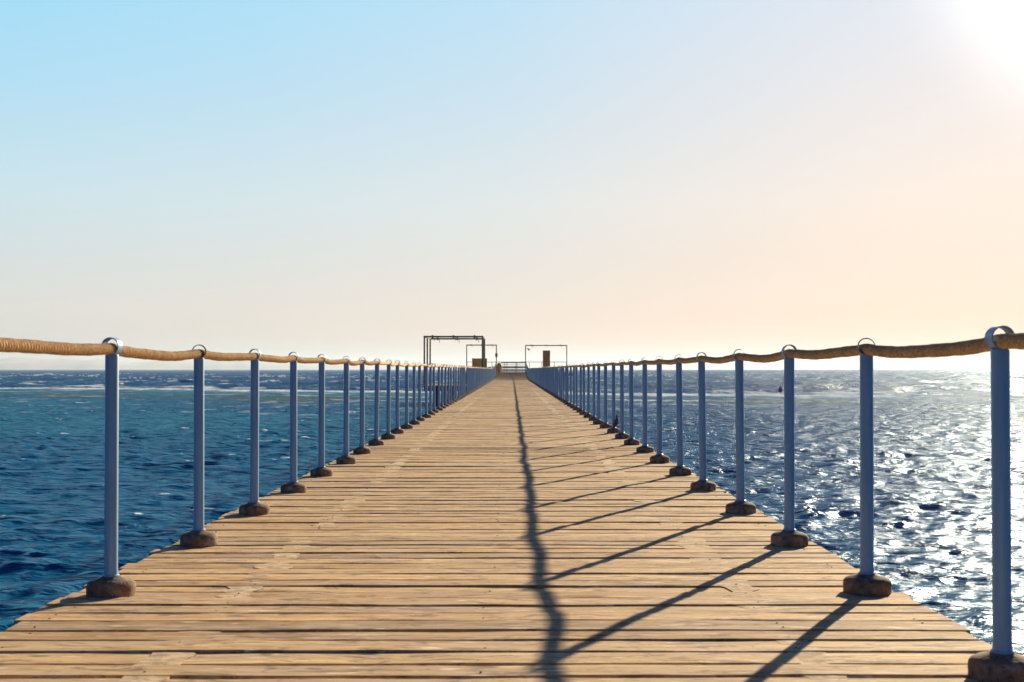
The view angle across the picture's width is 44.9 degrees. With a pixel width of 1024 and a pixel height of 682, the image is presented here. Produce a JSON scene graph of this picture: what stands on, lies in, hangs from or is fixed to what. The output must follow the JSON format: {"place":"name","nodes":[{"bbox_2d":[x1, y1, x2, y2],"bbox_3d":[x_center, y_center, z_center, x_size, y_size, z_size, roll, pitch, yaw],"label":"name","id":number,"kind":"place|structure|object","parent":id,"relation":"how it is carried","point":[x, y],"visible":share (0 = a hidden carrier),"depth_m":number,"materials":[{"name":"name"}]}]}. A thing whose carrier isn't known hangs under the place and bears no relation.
{"place":"outdoors","nodes":[
{"label":"outdoors","id":0,"kind":"place"},
{"bbox_2d":[0,357,447,369],"bbox_3d":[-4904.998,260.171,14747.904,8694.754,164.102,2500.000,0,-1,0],"label":"hills","id":1,"kind":"structure","parent":0,"point":[24,363],"depth_m":13733.35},
{"bbox_2d":[0,370,1023,654],"bbox_3d":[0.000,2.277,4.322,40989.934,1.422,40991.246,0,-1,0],"label":"sea","id":2,"kind":"structure","parent":0,"point":[932,488],"depth_m":31.79,"materials":[{"name":"liquid"}]},
{"bbox_2d":[422,384,459,404],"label":"side jetty","id":3,"kind":"object","parent":2,"relation":"in","point":[436,393],"visible":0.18,"depth_m":76.61,"materials":[{"name":"brown wood"}]},
{"bbox_2d":[423,335,484,384],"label":"pipe frame","id":4,"kind":"object","parent":3,"relation":"on","point":[455,338],"visible":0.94,"depth_m":80.15,"materials":[{"name":"grey metal"}]},
{"bbox_2d":[0,373,991,681],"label":"wooden pier","id":5,"kind":"structure","parent":2,"relation":"in","point":[510,527],"depth_m":5.46,"materials":[{"name":"brown wood"}]},
{"bbox_2d":[86,337,135,597],"bbox_3d":[-1.731,0.546,5.361,0.206,1.122,0.205,0,-1,3],"label":"rope post","id":6,"kind":"object","parent":5,"relation":"on","point":[111,582],"visible":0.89,"depth_m":5.34,"materials":[{"name":"blue metal"}]},
{"bbox_2d":[180,344,217,547],"bbox_3d":[-1.738,0.581,6.886,0.206,1.122,0.205,0,-1,-18],"label":"rope post","id":7,"kind":"object","parent":5,"relation":"on","point":[199,535],"visible":0.91,"depth_m":6.86,"materials":[{"name":"blue metal"}]},
{"bbox_2d":[239,349,269,515],"bbox_3d":[-1.729,0.614,8.330,0.206,1.122,0.205,0,-1,-2],"label":"rope post","id":8,"kind":"object","parent":5,"relation":"on","point":[254,506],"visible":0.91,"depth_m":8.30,"materials":[{"name":"blue metal"}]},
{"bbox_2d":[280,352,306,492],"bbox_3d":[-1.729,0.648,9.814,0.206,1.122,0.205,0,-1,-1],"label":"rope post","id":9,"kind":"object","parent":5,"relation":"on","point":[293,485],"visible":0.88,"depth_m":9.79,"materials":[{"name":"blue metal"}]},
{"bbox_2d":[310,354,332,476],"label":"rope post","id":10,"kind":"object","parent":5,"relation":"on","point":[321,470],"visible":0.91,"depth_m":11.28,"materials":[{"name":"blue metal"}]},
{"bbox_2d":[336,356,355,463],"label":"rope post","id":11,"kind":"object","parent":5,"relation":"on","point":[345,458],"visible":0.91,"depth_m":12.84,"materials":[{"name":"blue metal"}]},
{"bbox_2d":[353,357,370,453],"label":"rope post","id":12,"kind":"object","parent":5,"relation":"on","point":[361,449],"visible":0.94,"depth_m":14.29,"materials":[{"name":"blue metal"}]},
{"bbox_2d":[368,359,383,444],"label":"rope post","id":13,"kind":"object","parent":5,"relation":"on","point":[376,440],"visible":0.88,"depth_m":15.86,"materials":[{"name":"blue metal"}]},
{"bbox_2d":[381,360,395,438],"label":"rope post","id":14,"kind":"object","parent":5,"relation":"on","point":[388,434],"visible":0.89,"depth_m":17.34,"materials":[{"name":"blue metal"}]},
{"bbox_2d":[391,360,403,433],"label":"rope post","id":15,"kind":"object","parent":5,"relation":"on","point":[396,430],"visible":0.85,"depth_m":18.78,"materials":[{"name":"blue metal"}]},
{"bbox_2d":[401,361,412,428],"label":"rope post","id":16,"kind":"object","parent":5,"relation":"on","point":[406,425],"visible":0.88,"depth_m":20.30,"materials":[{"name":"blue metal"}]},
{"bbox_2d":[409,362,419,424],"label":"rope post","id":17,"kind":"object","parent":5,"relation":"on","point":[413,421],"visible":0.84,"depth_m":21.86,"materials":[{"name":"blue metal"}]},
{"bbox_2d":[416,362,424,420],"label":"rope post","id":18,"kind":"object","parent":5,"relation":"on","point":[419,418],"visible":0.82,"depth_m":23.33,"materials":[{"name":"blue metal"}]},
{"bbox_2d":[421,366,430,417],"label":"rope post","id":19,"kind":"object","parent":5,"relation":"on","point":[426,415],"visible":0.87,"depth_m":24.87,"materials":[{"name":"blue metal"}]},
{"bbox_2d":[428,363,434,414],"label":"rope post","id":20,"kind":"object","parent":5,"relation":"on","point":[430,412],"visible":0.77,"depth_m":26.32,"materials":[{"name":"blue metal"}]},
{"bbox_2d":[432,363,438,412],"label":"rope post","id":21,"kind":"object","parent":5,"relation":"on","point":[434,409],"visible":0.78,"depth_m":27.78,"materials":[{"name":"blue metal"}]},
{"bbox_2d":[436,364,442,410],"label":"rope post","id":22,"kind":"object","parent":5,"relation":"on","point":[439,408],"visible":0.77,"depth_m":29.33,"materials":[{"name":"blue metal"}]},
{"bbox_2d":[440,364,445,408],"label":"rope post","id":23,"kind":"object","parent":5,"relation":"on","point":[442,406],"visible":0.8,"depth_m":30.84,"materials":[{"name":"blue metal"}]},
{"bbox_2d":[443,364,448,406],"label":"rope post","id":24,"kind":"object","parent":5,"relation":"on","point":[445,389],"visible":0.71,"depth_m":32.30,"materials":[{"name":"blue metal"}]},
{"bbox_2d":[446,364,451,404],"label":"rope post","id":25,"kind":"object","parent":5,"relation":"on","point":[448,399],"visible":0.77,"depth_m":33.84,"materials":[{"name":"blue metal"}]},
{"bbox_2d":[449,365,454,403],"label":"rope post","id":26,"kind":"object","parent":5,"relation":"on","point":[451,401],"visible":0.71,"depth_m":35.36,"materials":[{"name":"blue metal"}]},
{"bbox_2d":[452,367,456,401],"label":"rope post","id":27,"kind":"object","parent":5,"relation":"on","point":[454,400],"visible":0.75,"depth_m":36.84,"materials":[{"name":"blue metal"}]},
{"bbox_2d":[455,367,458,400],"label":"rope post","id":28,"kind":"object","parent":5,"relation":"on","point":[456,398],"visible":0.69,"depth_m":38.37,"materials":[{"name":"blue metal"}]},
{"bbox_2d":[457,365,461,399],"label":"rope post","id":29,"kind":"object","parent":5,"relation":"on","point":[459,398],"visible":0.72,"depth_m":39.82,"materials":[{"name":"blue metal"}]},
{"bbox_2d":[459,366,462,398],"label":"rope post","id":30,"kind":"object","parent":5,"relation":"on","point":[460,384],"visible":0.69,"depth_m":41.28,"materials":[{"name":"blue metal"}]},
{"bbox_2d":[461,365,464,397],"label":"rope post","id":31,"kind":"object","parent":5,"relation":"on","point":[462,395],"visible":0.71,"depth_m":42.82,"materials":[{"name":"blue metal"}]},
{"bbox_2d":[463,366,465,396],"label":"rope post","id":32,"kind":"object","parent":5,"relation":"on","point":[463,382],"visible":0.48,"depth_m":44.30,"materials":[{"name":"blue metal"}]},
{"bbox_2d":[464,368,467,395],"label":"rope post","id":33,"kind":"object","parent":5,"relation":"on","point":[465,382],"visible":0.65,"depth_m":45.80,"materials":[{"name":"blue metal"}]},
{"bbox_2d":[466,368,469,394],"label":"rope post","id":34,"kind":"object","parent":5,"relation":"on","point":[467,381],"visible":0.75,"depth_m":47.33,"materials":[{"name":"blue metal"}]},
{"bbox_2d":[472,366,474,390],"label":"rope post","id":35,"kind":"object","parent":5,"relation":"on","point":[473,378],"visible":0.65,"depth_m":54.87,"materials":[{"name":"blue metal"}]},
{"bbox_2d":[549,367,551,393],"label":"rope post","id":36,"kind":"object","parent":5,"relation":"on","point":[550,380],"visible":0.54,"depth_m":49.09,"materials":[{"name":"blue metal"}]},
{"bbox_2d":[550,366,552,394],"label":"rope post","id":37,"kind":"object","parent":5,"relation":"on","point":[552,381],"visible":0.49,"depth_m":47.65,"materials":[{"name":"blue metal"}]},
{"bbox_2d":[551,368,553,395],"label":"rope post","id":38,"kind":"object","parent":5,"relation":"on","point":[553,382],"visible":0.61,"depth_m":46.13,"materials":[{"name":"blue metal"}]},
{"bbox_2d":[552,367,555,395],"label":"rope post","id":39,"kind":"object","parent":5,"relation":"on","point":[554,384],"visible":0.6,"depth_m":44.63,"materials":[{"name":"blue metal"}]},
{"bbox_2d":[553,365,556,396],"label":"rope post","id":40,"kind":"object","parent":5,"relation":"on","point":[555,381],"visible":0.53,"depth_m":43.11,"materials":[{"name":"blue metal"}]},
{"bbox_2d":[555,365,558,397],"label":"rope post","id":41,"kind":"object","parent":5,"relation":"on","point":[557,382],"visible":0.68,"depth_m":41.62,"materials":[{"name":"blue metal"}]},
{"bbox_2d":[557,365,560,398],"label":"rope post","id":42,"kind":"object","parent":5,"relation":"on","point":[559,383],"visible":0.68,"depth_m":40.11,"materials":[{"name":"blue metal"}]},
{"bbox_2d":[558,366,562,400],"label":"rope post","id":43,"kind":"object","parent":5,"relation":"on","point":[561,398],"visible":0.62,"depth_m":38.62,"materials":[{"name":"blue metal"}]},
{"bbox_2d":[560,365,564,401],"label":"rope post","id":44,"kind":"object","parent":5,"relation":"on","point":[563,399],"visible":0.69,"depth_m":37.02,"materials":[{"name":"blue metal"}]},
{"bbox_2d":[563,367,569,402],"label":"rope post","id":45,"kind":"object","parent":5,"relation":"on","point":[565,385],"visible":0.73,"depth_m":35.58,"materials":[{"name":"blue metal"}]},
{"bbox_2d":[564,364,569,404],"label":"rope post","id":46,"kind":"object","parent":5,"relation":"on","point":[567,402],"visible":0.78,"depth_m":34.08,"materials":[{"name":"blue metal"}]},
{"bbox_2d":[567,364,572,406],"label":"rope post","id":47,"kind":"object","parent":5,"relation":"on","point":[570,404],"visible":0.72,"depth_m":32.52,"materials":[{"name":"blue metal"}]},
{"bbox_2d":[570,365,575,407],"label":"rope post","id":48,"kind":"object","parent":5,"relation":"on","point":[573,405],"visible":0.69,"depth_m":31.01,"materials":[{"name":"blue metal"}]},
{"bbox_2d":[573,366,579,409],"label":"rope post","id":49,"kind":"object","parent":5,"relation":"on","point":[576,407],"visible":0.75,"depth_m":29.54,"materials":[{"name":"blue metal"}]},
{"bbox_2d":[576,363,582,411],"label":"rope post","id":50,"kind":"object","parent":5,"relation":"on","point":[580,409],"visible":0.73,"depth_m":28.01,"materials":[{"name":"blue metal"}]},
{"bbox_2d":[579,363,586,414],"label":"rope post","id":51,"kind":"object","parent":5,"relation":"on","point":[583,412],"visible":0.74,"depth_m":26.46,"materials":[{"name":"blue metal"}]},
{"bbox_2d":[583,364,591,417],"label":"rope post","id":52,"kind":"object","parent":5,"relation":"on","point":[588,415],"visible":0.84,"depth_m":25.01,"materials":[{"name":"blue metal"}]},
{"bbox_2d":[589,362,596,420],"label":"rope post","id":53,"kind":"object","parent":5,"relation":"on","point":[593,417],"visible":0.8,"depth_m":23.48,"materials":[{"name":"blue metal"}]},
{"bbox_2d":[593,362,603,423],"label":"rope post","id":54,"kind":"object","parent":5,"relation":"on","point":[598,421],"visible":0.87,"depth_m":21.97,"materials":[{"name":"blue metal"}]},
{"bbox_2d":[600,361,611,427],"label":"rope post","id":55,"kind":"object","parent":5,"relation":"on","point":[605,424],"visible":0.82,"depth_m":20.50,"materials":[{"name":"blue metal"}]},
{"bbox_2d":[607,360,619,432],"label":"rope post","id":56,"kind":"object","parent":5,"relation":"on","point":[613,430],"visible":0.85,"depth_m":18.94,"materials":[{"name":"blue metal"}]},
{"bbox_2d":[613,414,619,427],"bbox_3d":[1.609,1.229,18.905,0.138,0.220,0.063,0,-1,0],"label":"heron","id":57,"kind":"object","parent":56,"relation":"on","point":[616,421],"visible":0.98,"depth_m":18.89,"materials":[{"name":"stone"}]},
{"bbox_2d":[615,360,628,438],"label":"rope post","id":58,"kind":"object","parent":5,"relation":"on","point":[622,434],"visible":0.89,"depth_m":17.43,"materials":[{"name":"blue metal"}]},
{"bbox_2d":[624,359,639,444],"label":"rope post","id":59,"kind":"object","parent":5,"relation":"on","point":[631,440],"visible":0.88,"depth_m":15.97,"materials":[{"name":"blue metal"}]},
{"bbox_2d":[636,358,653,452],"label":"rope post","id":60,"kind":"object","parent":5,"relation":"on","point":[644,448],"visible":0.84,"depth_m":14.49,"materials":[{"name":"blue metal"}]},
{"bbox_2d":[650,356,669,462],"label":"rope post","id":61,"kind":"object","parent":5,"relation":"on","point":[659,457],"visible":0.89,"depth_m":12.98,"materials":[{"name":"blue metal"}]},
{"bbox_2d":[669,354,691,475],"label":"rope post","id":62,"kind":"object","parent":5,"relation":"on","point":[680,469],"visible":0.9,"depth_m":11.40,"materials":[{"name":"blue metal"}]},
{"bbox_2d":[690,352,715,490],"bbox_3d":[1.534,0.652,9.983,0.206,1.122,0.205,-1,-1,1],"label":"rope post","id":63,"kind":"object","parent":5,"relation":"on","point":[702,483],"visible":0.89,"depth_m":9.96,"materials":[{"name":"blue metal"}]},
{"bbox_2d":[725,349,755,513],"bbox_3d":[1.548,0.616,8.411,0.206,1.122,0.205,-1,-1,13],"label":"rope post","id":64,"kind":"object","parent":5,"relation":"on","point":[740,504],"visible":0.91,"depth_m":8.38,"materials":[{"name":"blue metal"}]},
{"bbox_2d":[771,344,808,547],"bbox_3d":[1.543,0.581,6.890,0.206,1.122,0.205,0,-1,1],"label":"rope post","id":65,"kind":"object","parent":5,"relation":"on","point":[789,535],"visible":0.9,"depth_m":6.87,"materials":[{"name":"blue metal"}]},
{"bbox_2d":[843,338,891,596],"bbox_3d":[1.554,0.547,5.425,0.206,1.122,0.205,0,-1,17],"label":"rope post","id":66,"kind":"object","parent":5,"relation":"on","point":[866,580],"visible":0.87,"depth_m":5.40,"materials":[{"name":"blue metal"}]},
{"bbox_2d":[968,326,1023,681],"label":"rope post","id":67,"kind":"object","parent":5,"relation":"on","point":[1001,660],"visible":0.88,"depth_m":3.90,"materials":[{"name":"blue metal"}]},
{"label":"rope post","id":68,"kind":"object","parent":5,"relation":"on","visible":0},
{"bbox_2d":[526,333,1023,368],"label":"railing rope","id":69,"kind":"object","parent":68,"relation":"attached to","point":[979,345],"visible":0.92,"depth_m":5.31,"materials":[{"name":"brown fabric"}]},
{"bbox_2d":[497,372,572,377],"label":"end platform","id":70,"kind":"structure","parent":2,"relation":"in","point":[524,372],"depth_m":139.41,"materials":[{"name":"brown wood"}]},
{"bbox_2d":[472,358,486,367],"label":"storage cabinet","id":71,"kind":"object","parent":70,"relation":"on","point":[476,362],"visible":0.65,"depth_m":143.97,"materials":[{"name":"wood"}]},
{"bbox_2d":[466,344,496,371],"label":"pipe frame","id":72,"kind":"object","parent":70,"relation":"on","point":[481,345],"visible":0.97,"depth_m":139.96,"materials":[{"name":"grey metal"}]},
{"bbox_2d":[497,363,501,372],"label":"round bin","id":73,"kind":"object","parent":70,"relation":"on","point":[499,367],"visible":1,"depth_m":139.24,"materials":[{"name":"ceramic"}]},
{"bbox_2d":[501,362,524,371],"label":"board barrier","id":74,"kind":"object","parent":70,"relation":"on","point":[513,366],"visible":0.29,"depth_m":146.97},
{"bbox_2d":[525,345,566,371],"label":"pipe frame","id":75,"kind":"object","parent":70,"relation":"on","point":[544,345],"visible":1,"depth_m":139.97,"materials":[{"name":"grey metal"}]},
{"bbox_2d":[543,350,549,366],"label":"notice board","id":76,"kind":"object","parent":70,"relation":"on","point":[546,358],"visible":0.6,"depth_m":141.99,"materials":[{"name":"brown wood"}]},
{"bbox_2d":[0,0,1023,369],"label":"sky","id":77,"kind":"structure","parent":0,"point":[603,180],"materials":[{"name":"blue"}]},
{"bbox_2d":[873,366,990,369],"bbox_3d":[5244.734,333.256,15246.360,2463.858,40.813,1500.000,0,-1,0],"label":"hills","id":78,"kind":"structure","parent":0,"point":[932,368],"depth_m":14642.46,"materials":[{"name":"grey"}]},
{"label":"rope post","id":79,"kind":"object","parent":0,"visible":0},
{"bbox_2d":[0,337,495,368],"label":"railing rope","id":80,"kind":"object","parent":79,"relation":"attached to","point":[40,347],"visible":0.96,"depth_m":5.88,"materials":[{"name":"brown fabric"}]}
]}

